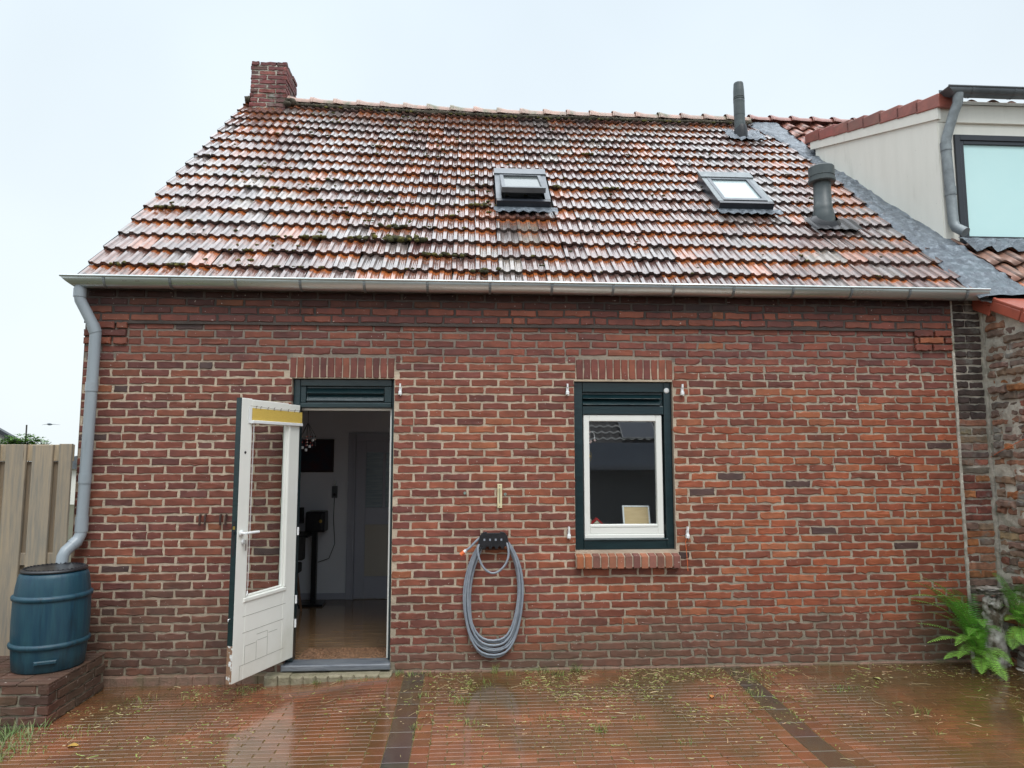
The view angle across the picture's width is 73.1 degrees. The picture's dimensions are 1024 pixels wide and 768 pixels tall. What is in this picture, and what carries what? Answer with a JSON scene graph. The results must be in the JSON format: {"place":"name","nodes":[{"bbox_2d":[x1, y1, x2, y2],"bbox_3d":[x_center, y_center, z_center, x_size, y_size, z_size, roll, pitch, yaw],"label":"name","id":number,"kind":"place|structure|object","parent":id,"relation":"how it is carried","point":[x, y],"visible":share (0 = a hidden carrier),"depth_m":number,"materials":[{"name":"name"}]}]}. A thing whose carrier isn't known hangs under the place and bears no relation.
{"place":"outdoors","nodes":[
{"label":"outdoors","id":0,"kind":"place"},
{"bbox_2d":[70,456,76,504],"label":"distant house","id":1,"kind":"structure","parent":0,"point":[73,481],"depth_m":24.39,"materials":[{"name":"metal"}]},
{"bbox_2d":[0,505,319,739],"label":"ground","id":2,"kind":"structure","parent":0,"point":[71,516],"depth_m":16.95,"materials":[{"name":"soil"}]},
{"bbox_2d":[0,428,22,461],"bbox_3d":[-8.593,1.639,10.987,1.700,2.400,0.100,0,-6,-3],"label":"lean to shed","id":3,"kind":"object","parent":2,"relation":"on","point":[3,433],"visible":0.09,"depth_m":11.08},
{"bbox_2d":[0,425,51,461],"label":"shrub","id":4,"kind":"object","parent":2,"relation":"on","point":[11,440],"visible":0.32,"depth_m":6.82,"materials":[{"name":"green plant"}]},
{"bbox_2d":[0,716,53,761],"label":"lawn grass","id":5,"kind":"structure","parent":2,"relation":"on","point":[3,739],"depth_m":4.21,"materials":[{"name":"green plant"}]},
{"bbox_2d":[0,444,74,655],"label":"wooden fence","id":6,"kind":"object","parent":2,"relation":"on","point":[35,487],"visible":0.59,"depth_m":5.14,"materials":[{"name":"brown wood"}]},
{"bbox_2d":[55,61,990,686],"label":"brick house","id":7,"kind":"structure","parent":2,"relation":"on","point":[791,459],"depth_m":5.62,"materials":[{"name":"brick"}]},
{"bbox_2d":[198,514,206,524],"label":"iron pins","id":8,"kind":"object","parent":7,"relation":"attached to","point":[199,519],"visible":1,"depth_m":5.31,"materials":[{"name":"black metal"}]},
{"bbox_2d":[219,514,226,524],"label":"iron pins","id":9,"kind":"object","parent":7,"relation":"attached to","point":[225,519],"visible":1,"depth_m":5.32,"materials":[{"name":"black metal"}]},
{"bbox_2d":[226,397,302,684],"bbox_3d":[-1.786,1.095,5.078,0.102,1.948,0.726,-2,-6,19],"label":"door","id":10,"kind":"structure","parent":7,"relation":"in","point":[260,623],"depth_m":4.97,"materials":[{"name":"white paint"}]},
{"bbox_2d":[299,507,311,537],"bbox_3d":[-2.369,1.493,7.497,0.400,0.300,0.420,0,-6,-3],"label":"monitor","id":11,"kind":"object","parent":7,"relation":"attached to","point":[301,520],"visible":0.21,"depth_m":7.52,"materials":[{"name":"black plastic"}]},
{"bbox_2d":[301,411,315,450],"bbox_3d":[-1.768,0.166,6.021,0.139,0.837,0.132,0,-6,-3],"label":"bead mobile","id":12,"kind":"object","parent":7,"relation":"hanging from","point":[310,445],"visible":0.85,"depth_m":5.97,"materials":[{"name":"metal"}]},
{"bbox_2d":[298,510,327,606],"bbox_3d":[-2.144,1.878,7.482,0.250,0.990,0.240,0,-6,-3],"label":"black speaker","id":13,"kind":"object","parent":7,"relation":"on","point":[316,522],"visible":1,"depth_m":7.44},
{"bbox_2d":[301,439,333,471],"bbox_3d":[-2.301,0.811,7.814,0.565,0.370,0.032,0,-6,-3],"label":"wall picture","id":14,"kind":"object","parent":7,"relation":"attached to","point":[319,457],"depth_m":7.80,"materials":[{"name":"brown wood"}]},
{"bbox_2d":[319,481,337,561],"bbox_3d":[-2.067,1.540,7.752,0.196,0.903,0.038,0,-6,-3],"label":"wall phone","id":15,"kind":"object","parent":7,"relation":"attached to","point":[334,491],"depth_m":7.77,"materials":[{"name":"grey plastic"}]},
{"bbox_2d":[298,647,385,658],"bbox_3d":[-1.344,2.169,5.567,0.702,0.023,0.301,0,-6,-3],"label":"doormat","id":16,"kind":"object","parent":7,"relation":"on","point":[341,653],"visible":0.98,"depth_m":5.55,"materials":[{"name":"brown fabric"}]},
{"bbox_2d":[353,441,389,598],"bbox_3d":[-1.357,1.520,7.807,0.823,1.748,0.021,0,-6,-3],"label":"interior door","id":17,"kind":"structure","parent":7,"relation":"in","point":[372,457],"depth_m":7.79,"materials":[{"name":"paint"}]},
{"bbox_2d":[398,383,401,395],"bbox_3d":[-0.891,0.045,5.510,0.026,0.096,0.034,0,-6,-3],"label":"white clip","id":18,"kind":"object","parent":7,"relation":"attached to","point":[400,391],"visible":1,"depth_m":5.50,"materials":[{"name":"plastic"}]},
{"bbox_2d":[478,532,509,549],"bbox_3d":[-0.146,1.229,5.412,0.250,0.151,0.086,0,-6,-3],"label":"hose holder","id":19,"kind":"object","parent":7,"relation":"attached to","point":[491,540],"visible":0.99,"depth_m":5.37,"materials":[{"name":"black plastic"}]},
{"bbox_2d":[459,537,523,657],"bbox_3d":[-0.156,1.641,5.350,0.504,0.957,0.094,0,-6,-3],"label":"garden hose","id":20,"kind":"object","parent":19,"relation":"hanging from","point":[475,637],"visible":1,"depth_m":5.35,"materials":[{"name":"grey plastic"}]},
{"bbox_2d":[109,105,881,276],"bbox_3d":[-0.053,-2.312,7.542,6.667,3.193,3.498,0,-6,-3],"label":"roof moss","id":21,"kind":"object","parent":7,"relation":"on","point":[393,238],"visible":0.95,"depth_m":6.43,"materials":[{"name":"green plant"}]},
{"bbox_2d":[497,484,501,507],"bbox_3d":[-0.097,0.888,5.482,0.038,0.189,0.019,0,-6,-3],"label":"thermometer","id":22,"kind":"object","parent":7,"relation":"attached to","point":[499,495],"visible":1,"depth_m":5.48,"materials":[{"name":"beige plastic"}]},
{"bbox_2d":[567,527,570,538],"bbox_3d":[0.451,1.180,5.478,0.026,0.096,0.034,0,-6,-3],"label":"white clip","id":23,"kind":"object","parent":7,"relation":"attached to","point":[568,536],"visible":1,"depth_m":5.46,"materials":[{"name":"plastic"}]},
{"bbox_2d":[589,431,595,460],"bbox_3d":[0.658,0.416,5.728,0.074,0.438,0.022,0,-6,-3],"label":"window pendant","id":24,"kind":"object","parent":7,"relation":"hanging from","point":[590,441],"depth_m":5.71,"materials":[{"name":"white plastic"}]},
{"bbox_2d":[574,382,673,549],"bbox_3d":[0.905,0.661,5.668,0.811,1.351,0.121,0,-6,-3],"label":"window","id":25,"kind":"structure","parent":7,"relation":"in","point":[593,401],"depth_m":5.65,"materials":[{"name":"green paint"}]},
{"bbox_2d":[622,505,649,523],"bbox_3d":[1.031,1.095,5.740,0.233,0.172,0.055,1,-6,-7],"label":"photo frame","id":26,"kind":"object","parent":7,"relation":"on","point":[634,514],"visible":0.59,"depth_m":5.74,"materials":[{"name":"white plastic"}]},
{"bbox_2d":[680,384,683,395],"bbox_3d":[1.392,0.049,5.650,0.026,0.096,0.034,0,-6,-3],"label":"white clip","id":27,"kind":"object","parent":7,"relation":"attached to","point":[682,390],"visible":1,"depth_m":5.64,"materials":[{"name":"plastic"}]},
{"bbox_2d":[685,527,689,538],"bbox_3d":[1.407,1.192,5.536,0.026,0.096,0.034,0,-6,-3],"label":"white clip","id":28,"kind":"object","parent":7,"relation":"attached to","point":[687,535],"visible":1,"depth_m":5.53,"materials":[{"name":"plastic"}]},
{"bbox_2d":[747,84,1023,300],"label":"neighbour house","id":29,"kind":"structure","parent":2,"relation":"on","point":[940,174],"depth_m":6.72,"materials":[{"name":"white paint"}]},
{"bbox_2d":[953,134,1023,243],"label":"dormer window","id":30,"kind":"structure","parent":29,"relation":"in","point":[989,169],"depth_m":6.68,"materials":[{"name":"glass"}]},
{"bbox_2d":[950,297,1023,667],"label":"old garden wall","id":31,"kind":"structure","parent":2,"relation":"on","point":[989,346],"depth_m":5.72,"materials":[{"name":"brick"}]},
{"bbox_2d":[297,536,305,610],"bbox_3d":[-2.361,1.952,7.008,0.442,0.752,0.500,0,-6,-3],"label":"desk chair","id":32,"kind":"object","parent":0,"point":[301,548],"visible":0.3,"depth_m":7.15,"materials":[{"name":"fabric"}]},
{"bbox_2d":[0,661,1023,767],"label":"patio","id":33,"kind":"structure","parent":0,"point":[499,705],"depth_m":4.42,"materials":[{"name":"brick"}]},
{"bbox_2d":[0,653,105,734],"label":"brick plinth","id":34,"kind":"structure","parent":33,"relation":"on","point":[38,698],"depth_m":4.48,"materials":[{"name":"brown brick"}]},
{"bbox_2d":[7,562,93,674],"bbox_3d":[-3.213,1.616,4.825,0.489,0.673,0.490,0,-6,-3],"label":"rain barrel","id":35,"kind":"object","parent":34,"relation":"on","point":[50,619],"visible":1,"depth_m":4.65,"materials":[{"name":"plastic"}]},
{"bbox_2d":[0,664,1023,762],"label":"grass tufts","id":36,"kind":"object","parent":33,"relation":"on","point":[596,730],"visible":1,"depth_m":4.76,"materials":[{"name":"green plant"}]},
{"bbox_2d":[3,660,1023,767],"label":"grass clippings","id":37,"kind":"object","parent":33,"relation":"on","point":[587,708],"depth_m":4.83,"materials":[{"name":"green plant"}]},
{"bbox_2d":[904,576,1012,680],"bbox_3d":[3.511,1.860,5.501,0.689,0.740,0.818,-3,-6,25],"label":"fern","id":38,"kind":"object","parent":33,"relation":"on","point":[975,636],"visible":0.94,"depth_m":5.39,"materials":[{"name":"green plant"}]},
{"bbox_2d":[971,585,1009,668],"bbox_3d":[3.791,1.937,5.476,0.301,0.651,0.201,0,-6,-3],"label":"stone statue","id":39,"kind":"object","parent":33,"relation":"on","point":[993,614],"visible":0.91,"depth_m":5.44,"materials":[{"name":"grey stone"}]},
{"bbox_2d":[993,573,1023,648],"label":"fern","id":40,"kind":"object","parent":33,"relation":"on","point":[1019,618],"visible":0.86,"depth_m":5.40,"materials":[{"name":"green plant"}]},
{"bbox_2d":[0,0,1023,455],"label":"sky","id":41,"kind":"structure","parent":0,"point":[102,102],"materials":[{"name":"white"}]},
{"bbox_2d":[590,517,602,523],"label":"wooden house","id":42,"kind":"structure","parent":0,"point":[595,520],"depth_m":5.69,"materials":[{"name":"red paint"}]}
]}

